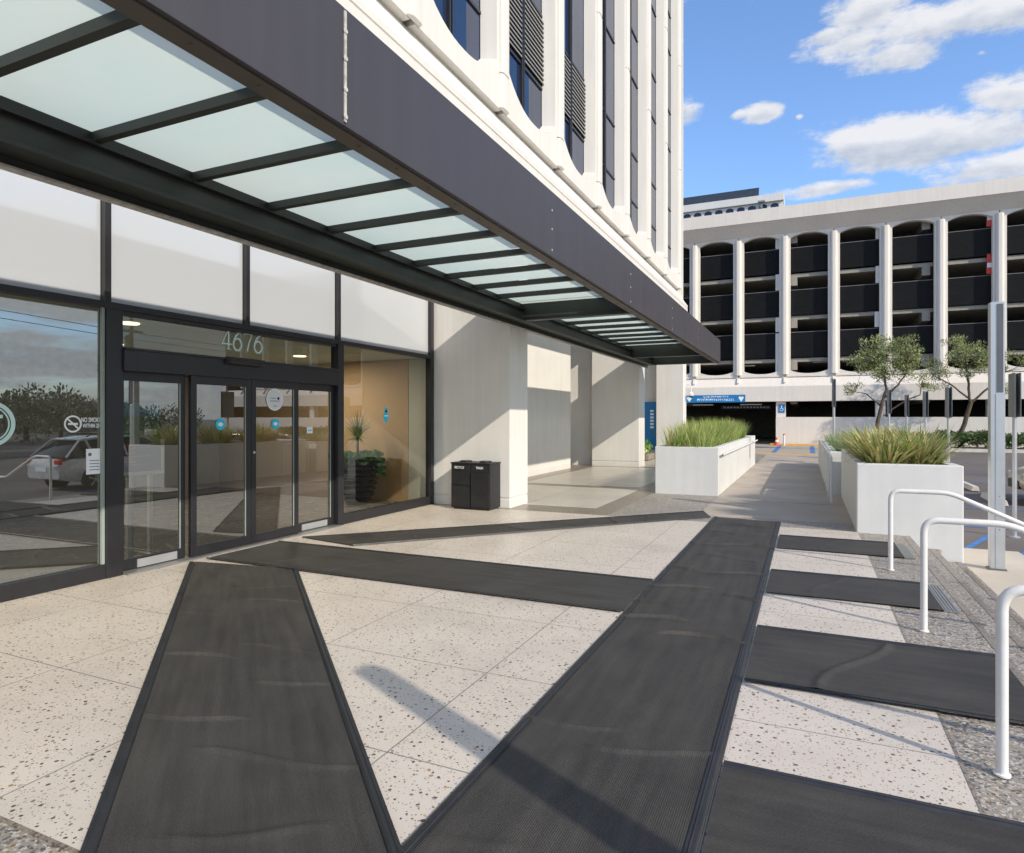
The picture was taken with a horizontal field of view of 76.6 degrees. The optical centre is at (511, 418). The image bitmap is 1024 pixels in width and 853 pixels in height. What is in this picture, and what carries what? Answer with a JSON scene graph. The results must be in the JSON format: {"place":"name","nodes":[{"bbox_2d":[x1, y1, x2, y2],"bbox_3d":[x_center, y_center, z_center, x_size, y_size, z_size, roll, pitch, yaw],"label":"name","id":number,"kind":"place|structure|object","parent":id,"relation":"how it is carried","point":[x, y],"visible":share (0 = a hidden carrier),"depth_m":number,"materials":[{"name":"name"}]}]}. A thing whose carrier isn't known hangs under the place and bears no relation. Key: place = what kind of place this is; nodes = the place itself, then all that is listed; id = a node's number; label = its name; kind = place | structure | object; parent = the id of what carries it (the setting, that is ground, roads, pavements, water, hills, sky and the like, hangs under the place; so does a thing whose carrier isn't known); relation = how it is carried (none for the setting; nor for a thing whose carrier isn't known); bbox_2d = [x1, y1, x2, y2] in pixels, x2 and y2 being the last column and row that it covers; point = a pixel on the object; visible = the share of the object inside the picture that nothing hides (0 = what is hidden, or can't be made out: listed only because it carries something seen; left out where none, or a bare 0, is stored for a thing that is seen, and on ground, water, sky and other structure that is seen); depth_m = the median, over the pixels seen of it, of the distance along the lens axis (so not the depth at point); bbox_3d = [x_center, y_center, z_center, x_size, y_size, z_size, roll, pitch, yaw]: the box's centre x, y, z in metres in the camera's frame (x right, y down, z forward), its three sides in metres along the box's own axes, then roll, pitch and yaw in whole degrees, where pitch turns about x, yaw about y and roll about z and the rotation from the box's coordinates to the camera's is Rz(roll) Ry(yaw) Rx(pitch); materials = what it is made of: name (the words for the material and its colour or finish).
{"place":"outdoors","nodes":[
{"label":"outdoors","id":0,"kind":"place"},
{"bbox_2d":[0,504,980,852],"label":"terrazzo paving","id":1,"kind":"structure","parent":0,"point":[446,690],"depth_m":4.10,"materials":[{"name":"beige stone"}]},
{"bbox_2d":[79,561,403,852],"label":"floor mat","id":2,"kind":"object","parent":1,"relation":"on","point":[241,734],"visible":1,"depth_m":3.16,"materials":[{"name":"rubber"}]},
{"bbox_2d":[206,540,652,610],"bbox_3d":[-1.046,1.583,6.832,4.820,0.022,1.170,0,0,25],"label":"floor mat","id":3,"kind":"object","parent":1,"relation":"on","point":[604,591],"visible":1,"depth_m":6.61,"materials":[{"name":"rubber"}]},
{"bbox_2d":[451,460,500,510],"bbox_3d":[-0.641,1.175,11.479,0.785,0.851,0.440,0,0,25],"label":"waste bin","id":4,"kind":"object","parent":1,"relation":"on","point":[475,485],"visible":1,"depth_m":11.30,"materials":[{"name":"black plastic"}]},
{"bbox_2d":[452,471,488,507],"bbox_3d":[-0.730,1.240,11.285,0.735,0.600,0.014,0,0,25],"label":"door panel","id":5,"kind":"structure","parent":4,"relation":"in","point":[479,481],"depth_m":11.27,"materials":[{"name":"black plastic"}]},
{"bbox_2d":[0,532,985,852],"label":"paving joint","id":6,"kind":"object","parent":1,"relation":"on","point":[40,836],"visible":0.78,"depth_m":2.67,"materials":[{"name":"grey concrete"}]},
{"bbox_2d":[302,511,710,545],"bbox_3d":[0.390,1.580,9.463,6.535,0.029,0.840,0,0,-22],"label":"floor mat","id":7,"kind":"object","parent":1,"relation":"on","point":[374,538],"visible":1,"depth_m":9.22,"materials":[{"name":"rubber"}]},
{"bbox_2d":[401,516,780,852],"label":"floor mat","id":8,"kind":"object","parent":1,"relation":"on","point":[614,739],"visible":1,"depth_m":3.25,"materials":[{"name":"rubber"}]},
{"bbox_2d":[776,534,915,558],"bbox_3d":[4.098,1.585,8.061,1.462,0.023,0.950,0,0,25],"label":"floor mat","id":9,"kind":"object","parent":1,"relation":"on","point":[868,547],"visible":0.98,"depth_m":8.05,"materials":[{"name":"rubber"}]},
{"bbox_2d":[702,760,1023,852],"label":"floor mat","id":10,"kind":"object","parent":1,"relation":"on","point":[755,809],"visible":1,"depth_m":2.54,"materials":[{"name":"rubber"}]},
{"bbox_2d":[766,569,959,613],"bbox_3d":[3.189,1.585,6.046,1.482,0.023,0.970,0,0,25],"label":"floor mat","id":11,"kind":"object","parent":1,"relation":"on","point":[872,590],"visible":0.93,"depth_m":6.00,"materials":[{"name":"rubber"}]},
{"bbox_2d":[744,624,1023,723],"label":"floor mat","id":12,"kind":"object","parent":1,"relation":"on","point":[957,680],"visible":0.94,"depth_m":4.06,"materials":[{"name":"rubber"}]},
{"bbox_2d":[0,454,1023,852],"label":"terrace","id":13,"kind":"structure","parent":0,"point":[974,740],"depth_m":4.56,"materials":[{"name":"grey concrete"}]},
{"bbox_2d":[0,0,687,602],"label":"office tower","id":14,"kind":"structure","parent":13,"relation":"on","point":[172,394],"depth_m":9.99,"materials":[{"name":"white concrete"}]},
{"bbox_2d":[123,371,184,570],"bbox_3d":[-3.873,0.543,6.985,0.060,2.065,0.770,0,0,25],"label":"sliding door","id":15,"kind":"structure","parent":14,"relation":"in","point":[153,403],"depth_m":6.99,"materials":[{"name":"clear glass"}]},
{"bbox_2d":[188,375,250,556],"bbox_3d":[-3.470,0.543,7.736,0.050,2.065,0.870,0,0,25],"label":"sliding door","id":16,"kind":"structure","parent":14,"relation":"in","point":[219,408],"depth_m":7.70,"materials":[{"name":"clear glass"}]},
{"bbox_2d":[251,380,298,543],"bbox_3d":[-3.108,0.543,8.508,0.066,2.065,0.825,0,0,25],"label":"sliding door","id":17,"kind":"structure","parent":14,"relation":"in","point":[274,404],"depth_m":8.51,"materials":[{"name":"clear glass"}]},
{"bbox_2d":[299,383,333,531],"bbox_3d":[-2.832,0.543,9.264,0.060,2.065,0.820,0,0,25],"label":"sliding door","id":18,"kind":"structure","parent":14,"relation":"in","point":[316,402],"depth_m":9.30,"materials":[{"name":"clear glass"}]},
{"bbox_2d":[0,0,719,367],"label":"entrance canopy","id":19,"kind":"object","parent":14,"relation":"attached to","point":[274,126],"visible":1,"depth_m":4.78,"materials":[{"name":"metal"}]},
{"bbox_2d":[344,412,386,504],"bbox_3d":[-2.847,0.680,12.010,1.108,1.813,1.111,0,0,25],"label":"potted plant","id":20,"kind":"object","parent":14,"relation":"on","point":[363,470],"visible":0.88,"depth_m":11.77,"materials":[{"name":"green plant"}]},
{"bbox_2d":[434,0,480,60],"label":"window","id":21,"kind":"structure","parent":14,"relation":"in","point":[461,17],"depth_m":10.23,"materials":[{"name":"blue glass"}]},
{"bbox_2d":[509,0,543,128],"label":"window","id":22,"kind":"structure","parent":14,"relation":"in","point":[525,16],"depth_m":12.48,"materials":[{"name":"blue glass"}]},
{"bbox_2d":[564,0,585,174],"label":"window","id":23,"kind":"structure","parent":14,"relation":"in","point":[574,84],"depth_m":15.03,"materials":[{"name":"blue glass"}]},
{"bbox_2d":[602,0,614,208],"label":"window","id":24,"kind":"structure","parent":14,"relation":"in","point":[608,42],"depth_m":17.61,"materials":[{"name":"blue glass"}]},
{"bbox_2d":[630,0,637,233],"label":"window","id":25,"kind":"structure","parent":14,"relation":"in","point":[633,3],"depth_m":20.24,"materials":[{"name":"blue glass"}]},
{"bbox_2d":[645,402,655,449],"bbox_3d":[5.537,0.300,25.831,0.510,1.900,0.046,0,0,25],"label":"blue banner","id":26,"kind":"object","parent":14,"relation":"attached to","point":[650,420],"visible":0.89,"depth_m":25.82,"materials":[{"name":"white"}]},
{"bbox_2d":[651,0,655,252],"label":"window","id":27,"kind":"structure","parent":14,"relation":"in","point":[653,2],"depth_m":22.74,"materials":[{"name":"grey glass"}]},
{"bbox_2d":[668,0,670,267],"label":"window","id":28,"kind":"structure","parent":14,"relation":"in","point":[669,1],"depth_m":25.36,"materials":[{"name":"grey glass"}]},
{"bbox_2d":[685,384,693,397],"bbox_3d":[6.920,-1.071,25.313,0.343,0.562,0.195,0,0,25],"label":"security camera","id":29,"kind":"object","parent":14,"relation":"attached to","point":[691,393],"visible":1,"depth_m":25.26,"materials":[{"name":"white plastic"}]},
{"bbox_2d":[434,465,654,515],"bbox_3d":[3.823,1.609,20.406,4.000,0.023,19.700,0,0,25],"label":"arcade border","id":30,"kind":"object","parent":13,"relation":"on","point":[623,502],"visible":0.21,"depth_m":12.58,"materials":[{"name":"beige concrete"}]},
{"bbox_2d":[524,458,654,508],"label":"arcade paving","id":31,"kind":"structure","parent":30,"relation":"on","point":[573,497],"depth_m":15.12,"materials":[{"name":"beige concrete"}]},
{"bbox_2d":[644,452,654,460],"bbox_3d":[4.944,1.460,24.786,0.800,0.280,1.200,0,0,25],"label":"rock edging","id":32,"kind":"object","parent":31,"relation":"on","point":[650,456],"visible":0.44,"depth_m":24.39,"materials":[{"name":"beige stone"}]},
{"bbox_2d":[645,439,652,452],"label":"ground shrub","id":33,"kind":"object","parent":32,"relation":"on","point":[647,447],"visible":0.24,"depth_m":24.68,"materials":[{"name":"green plant"}]},
{"bbox_2d":[655,435,754,495],"bbox_3d":[5.752,1.100,18.178,1.300,1.000,10.150,0,0,25],"label":"planter","id":34,"kind":"object","parent":13,"relation":"on","point":[708,471],"visible":0.75,"depth_m":13.66,"materials":[{"name":"paint"}]},
{"bbox_2d":[654,422,717,447],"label":"grass clump","id":35,"kind":"object","parent":34,"relation":"on","point":[680,439],"visible":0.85,"depth_m":13.77,"materials":[{"name":"green plant"}]},
{"bbox_2d":[663,419,728,446],"bbox_3d":[4.144,0.339,14.576,1.609,0.721,1.677,0,0,25],"label":"grass clump","id":36,"kind":"object","parent":34,"relation":"on","point":[710,442],"visible":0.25,"depth_m":14.60,"materials":[{"name":"green plant"}]},
{"bbox_2d":[669,417,729,446],"bbox_3d":[4.469,0.320,15.540,1.658,0.759,1.742,0,0,25],"label":"grass clump","id":37,"kind":"object","parent":34,"relation":"on","point":[717,438],"visible":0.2,"depth_m":15.33,"materials":[{"name":"green plant"}]},
{"bbox_2d":[676,415,731,444],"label":"grass clump","id":38,"kind":"object","parent":34,"relation":"on","point":[721,437],"visible":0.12,"depth_m":16.04,"materials":[{"name":"green plant"}]},
{"bbox_2d":[689,416,742,441],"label":"grass clump","id":39,"kind":"object","parent":34,"relation":"on","point":[724,425],"visible":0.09,"depth_m":17.64,"materials":[{"name":"green plant"}]},
{"bbox_2d":[698,420,739,443],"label":"grass clump","id":40,"kind":"object","parent":34,"relation":"on","point":[726,439],"visible":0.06,"depth_m":16.87,"materials":[{"name":"green plant"}]},
{"bbox_2d":[714,422,736,440],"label":"grass clump","id":41,"kind":"object","parent":34,"relation":"on","point":[732,437],"visible":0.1,"depth_m":18.30,"materials":[{"name":"green plant"}]},
{"bbox_2d":[702,416,749,440],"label":"grass clump","id":42,"kind":"object","parent":34,"relation":"on","point":[737,430],"visible":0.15,"depth_m":19.08,"materials":[{"name":"green plant"}]},
{"bbox_2d":[712,420,748,438],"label":"grass clump","id":43,"kind":"object","parent":34,"relation":"on","point":[738,428],"visible":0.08,"depth_m":20.62,"materials":[{"name":"green plant"}]},
{"bbox_2d":[718,420,748,439],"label":"grass clump","id":44,"kind":"object","parent":34,"relation":"on","point":[737,428],"visible":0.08,"depth_m":19.83,"materials":[{"name":"green plant"}]},
{"bbox_2d":[723,420,751,437],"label":"grass clump","id":45,"kind":"object","parent":34,"relation":"on","point":[745,427],"visible":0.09,"depth_m":21.36,"materials":[{"name":"green plant"}]},
{"bbox_2d":[722,440,757,455],"bbox_3d":[6.392,0.768,17.898,0.092,0.064,9.928,0,0,25],"label":"wall handrail","id":46,"kind":"object","parent":34,"relation":"attached to","point":[728,452],"depth_m":15.89,"materials":[{"name":"white metal"}]},
{"bbox_2d":[822,439,840,494],"bbox_3d":[9.205,1.450,17.398,1.450,1.500,9.100,0,0,25],"label":"planter","id":47,"kind":"object","parent":13,"relation":"on","point":[836,455],"visible":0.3,"depth_m":13.51,"materials":[{"name":"paint"}]},
{"bbox_2d":[832,379,835,435],"bbox_3d":[9.168,0.447,18.460,0.180,3.150,0.300,0,0,25],"label":"sign pole","id":48,"kind":"object","parent":47,"relation":"in","point":[833,393],"visible":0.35,"depth_m":18.43,"materials":[{"name":"grey metal"}]},
{"bbox_2d":[824,431,848,446],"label":"herb bush","id":49,"kind":"object","parent":47,"relation":"on","point":[834,439],"visible":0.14,"depth_m":16.75,"materials":[{"name":"green plant"}]},
{"bbox_2d":[828,437,849,451],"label":"herb bush","id":50,"kind":"object","parent":47,"relation":"on","point":[835,447],"visible":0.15,"depth_m":13.83,"materials":[{"name":"green plant"}]},
{"bbox_2d":[820,431,860,441],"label":"herb bush","id":51,"kind":"object","parent":47,"relation":"on","point":[831,437],"visible":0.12,"depth_m":19.38,"materials":[{"name":"green plant"}]},
{"bbox_2d":[841,449,963,562],"bbox_3d":[6.357,1.415,10.921,1.250,1.570,4.650,0,0,25],"label":"planter","id":52,"kind":"object","parent":13,"relation":"on","point":[867,489],"visible":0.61,"depth_m":8.82,"materials":[{"name":"paint"}]},
{"bbox_2d":[830,422,897,452],"bbox_3d":[6.327,0.372,11.648,1.504,0.702,1.640,0,0,-16],"label":"flax plant","id":53,"kind":"object","parent":52,"relation":"on","point":[858,432],"visible":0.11,"depth_m":11.54,"materials":[{"name":"green plant"}]},
{"bbox_2d":[835,423,914,461],"bbox_3d":[5.864,0.419,10.370,1.527,0.682,1.574,0,0,25],"label":"flax plant","id":54,"kind":"object","parent":52,"relation":"in","point":[851,445],"visible":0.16,"depth_m":10.39,"materials":[{"name":"green plant"}]},
{"bbox_2d":[836,423,934,463],"bbox_3d":[5.433,0.381,9.333,1.530,0.679,1.685,0,0,25],"label":"flax plant","id":55,"kind":"object","parent":52,"relation":"on","point":[875,451],"visible":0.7,"depth_m":9.10,"materials":[{"name":"green plant"}]},
{"bbox_2d":[861,422,927,436],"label":"flax plant","id":56,"kind":"object","parent":52,"relation":"on","point":[883,429],"visible":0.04,"depth_m":12.10,"materials":[{"name":"green plant"}]},
{"bbox_2d":[863,421,958,448],"bbox_3d":[6.399,0.374,10.517,1.650,0.692,1.539,0,0,25],"label":"flax plant","id":57,"kind":"object","parent":52,"relation":"on","point":[907,433],"visible":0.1,"depth_m":10.33,"materials":[{"name":"green plant"}]},
{"bbox_2d":[869,421,974,464],"bbox_3d":[5.870,0.365,9.368,1.595,0.710,1.479,0,0,25],"label":"flax plant","id":58,"kind":"object","parent":52,"relation":"on","point":[936,456],"visible":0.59,"depth_m":9.10,"materials":[{"name":"green plant"}]},
{"bbox_2d":[919,517,1023,632],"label":"handrail","id":59,"kind":"object","parent":13,"relation":"on","point":[927,524],"visible":0.94,"depth_m":4.83,"materials":[{"name":"white metal"}]},
{"bbox_2d":[928,548,1023,666],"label":"steps","id":60,"kind":"structure","parent":13,"relation":"attached to","point":[1015,628],"depth_m":6.51,"materials":[{"name":"grey concrete"}]},
{"bbox_2d":[903,536,1023,685],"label":"step strips","id":61,"kind":"object","parent":60,"relation":"on","point":[1016,671],"visible":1,"depth_m":6.04,"materials":[{"name":"grey concrete"}]},
{"bbox_2d":[993,585,1023,778],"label":"handrail","id":62,"kind":"object","parent":13,"relation":"on","point":[1007,596],"visible":0.95,"depth_m":2.88,"materials":[{"name":"white metal"}]},
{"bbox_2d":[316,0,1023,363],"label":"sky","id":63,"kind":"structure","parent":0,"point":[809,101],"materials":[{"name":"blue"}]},
{"bbox_2d":[683,188,784,218],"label":"distant block","id":64,"kind":"structure","parent":0,"point":[726,202],"depth_m":71.69,"materials":[{"name":"concrete"}]},
{"bbox_2d":[702,454,852,524],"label":"walkway","id":65,"kind":"structure","parent":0,"point":[756,493],"depth_m":13.21,"materials":[{"name":"concrete"}]},
{"bbox_2d":[818,439,832,502],"bbox_3d":[8.149,1.149,16.946,0.047,0.902,10.444,0,0,24],"label":"walkway rail","id":66,"kind":"object","parent":65,"relation":"on","point":[825,461],"visible":0.98,"depth_m":14.21,"materials":[{"name":"grey metal"}]},
{"bbox_2d":[755,437,817,453],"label":"driveway","id":67,"kind":"structure","parent":0,"point":[762,445],"depth_m":34.88,"materials":[{"name":"concrete"}]},
{"bbox_2d":[774,437,778,445],"bbox_3d":[15.861,1.380,38.819,0.400,0.500,0.400,0,0,25],"label":"traffic cone","id":68,"kind":"object","parent":67,"relation":"on","point":[776,443],"visible":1,"depth_m":38.74,"materials":[{"name":"orange plastic"}]},
{"bbox_2d":[756,443,817,454],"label":"yellow markings","id":69,"kind":"object","parent":67,"relation":"on","point":[794,445],"visible":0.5,"depth_m":38.25,"materials":[{"name":"yellow paint"}]},
{"bbox_2d":[942,452,1023,552],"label":"parking lot","id":70,"kind":"structure","parent":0,"point":[973,464],"depth_m":16.79,"materials":[{"name":"grey asphalt"}]},
{"bbox_2d":[683,176,1023,447],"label":"parking garage","id":71,"kind":"structure","parent":70,"relation":"on","point":[789,306],"depth_m":39.08,"materials":[{"name":"white concrete"}]},
{"bbox_2d":[686,395,744,402],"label":"entrance sign","id":72,"kind":"object","parent":71,"relation":"attached to","point":[713,398],"visible":0.94,"depth_m":41.37,"materials":[{"name":"blue metal"}]},
{"bbox_2d":[778,404,784,412],"bbox_3d":[16.640,-0.600,39.995,0.360,0.500,0.034,0,0,25],"label":"accessible sign","id":73,"kind":"object","parent":71,"relation":"attached to","point":[781,408],"visible":1,"depth_m":39.99,"materials":[{"name":"blue metal"}]},
{"bbox_2d":[843,333,931,429],"bbox_3d":[17.982,-1.239,31.274,3.804,5.897,2.190,0,0,40],"label":"tree","id":74,"kind":"object","parent":70,"relation":"on","point":[880,356],"visible":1,"depth_m":31.09,"materials":[{"name":"green plant"}]},
{"bbox_2d":[887,389,890,430],"bbox_3d":[12.532,0.484,21.541,0.180,2.900,0.420,0,0,25],"label":"sign pole","id":75,"kind":"object","parent":70,"relation":"on","point":[888,401],"visible":0.32,"depth_m":21.51,"materials":[{"name":"grey metal"}]},
{"bbox_2d":[772,445,1023,554],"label":"blue markings","id":76,"kind":"object","parent":70,"relation":"on","point":[971,545],"visible":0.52,"depth_m":12.72,"materials":[{"name":"blue paint"}]},
{"bbox_2d":[904,394,908,431],"bbox_3d":[14.510,0.499,23.825,0.180,2.750,0.420,0,0,25],"label":"sign pole","id":77,"kind":"object","parent":70,"relation":"on","point":[906,405],"visible":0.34,"depth_m":23.79,"materials":[{"name":"grey metal"}]},
{"bbox_2d":[923,391,927,435],"bbox_3d":[12.765,0.561,20.005,0.180,2.800,0.420,0,0,25],"label":"sign pole","id":78,"kind":"object","parent":70,"relation":"on","point":[925,404],"visible":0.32,"depth_m":19.97,"materials":[{"name":"grey metal"}]},
{"bbox_2d":[945,387,951,461],"bbox_3d":[11.269,0.611,16.730,0.180,2.850,0.420,0,0,25],"label":"sign pole","id":79,"kind":"object","parent":70,"relation":"on","point":[948,403],"visible":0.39,"depth_m":16.70,"materials":[{"name":"grey metal"}]},
{"bbox_2d":[899,429,1023,448],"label":"hedge","id":80,"kind":"object","parent":70,"relation":"on","point":[977,439],"visible":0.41,"depth_m":32.84,"materials":[{"name":"green plant"}]},
{"bbox_2d":[964,481,979,490],"bbox_3d":[12.998,1.923,18.469,0.194,0.130,1.800,0,0,25],"label":"wheel stop","id":81,"kind":"object","parent":70,"relation":"on","point":[969,486],"visible":0.66,"depth_m":17.90,"materials":[{"name":"white concrete"}]},
{"bbox_2d":[944,446,1023,452],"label":"kerb","id":82,"kind":"structure","parent":70,"relation":"on","point":[979,449],"depth_m":31.77,"materials":[{"name":"concrete"}]},
{"bbox_2d":[919,333,1023,447],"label":"tree","id":83,"kind":"object","parent":82,"relation":"on","point":[964,352],"visible":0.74,"depth_m":33.91,"materials":[{"name":"green plant"}]},
{"bbox_2d":[980,492,1008,505],"bbox_3d":[11.835,1.982,15.922,0.194,0.130,1.800,0,0,25],"label":"wheel stop","id":84,"kind":"object","parent":70,"relation":"on","point":[984,495],"visible":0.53,"depth_m":16.33,"materials":[{"name":"white concrete"}]},
{"bbox_2d":[1008,373,1020,537],"bbox_3d":[9.066,0.665,11.690,0.180,2.970,0.420,0,0,25],"label":"sign pole","id":85,"kind":"object","parent":70,"relation":"on","point":[1014,396],"visible":1,"depth_m":11.66,"materials":[{"name":"grey metal"}]},
{"bbox_2d":[1007,466,1023,489],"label":"parked car","id":86,"kind":"object","parent":70,"relation":"on","point":[1020,477],"visible":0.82,"depth_m":15.50,"materials":[{"name":"white metal"}]},
{"bbox_2d":[964,548,1023,618],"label":"sidewalk","id":87,"kind":"structure","parent":0,"point":[995,581],"depth_m":8.67,"materials":[{"name":"beige concrete"}]},
{"bbox_2d":[887,489,1023,570],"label":"handrail","id":88,"kind":"object","parent":87,"relation":"on","point":[893,493],"visible":0.98,"depth_m":6.69,"materials":[{"name":"white metal"}]},
{"bbox_2d":[986,301,1006,570],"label":"light column","id":89,"kind":"structure","parent":87,"relation":"on","point":[996,424],"depth_m":8.73,"materials":[{"name":"grey metal"}]}
]}

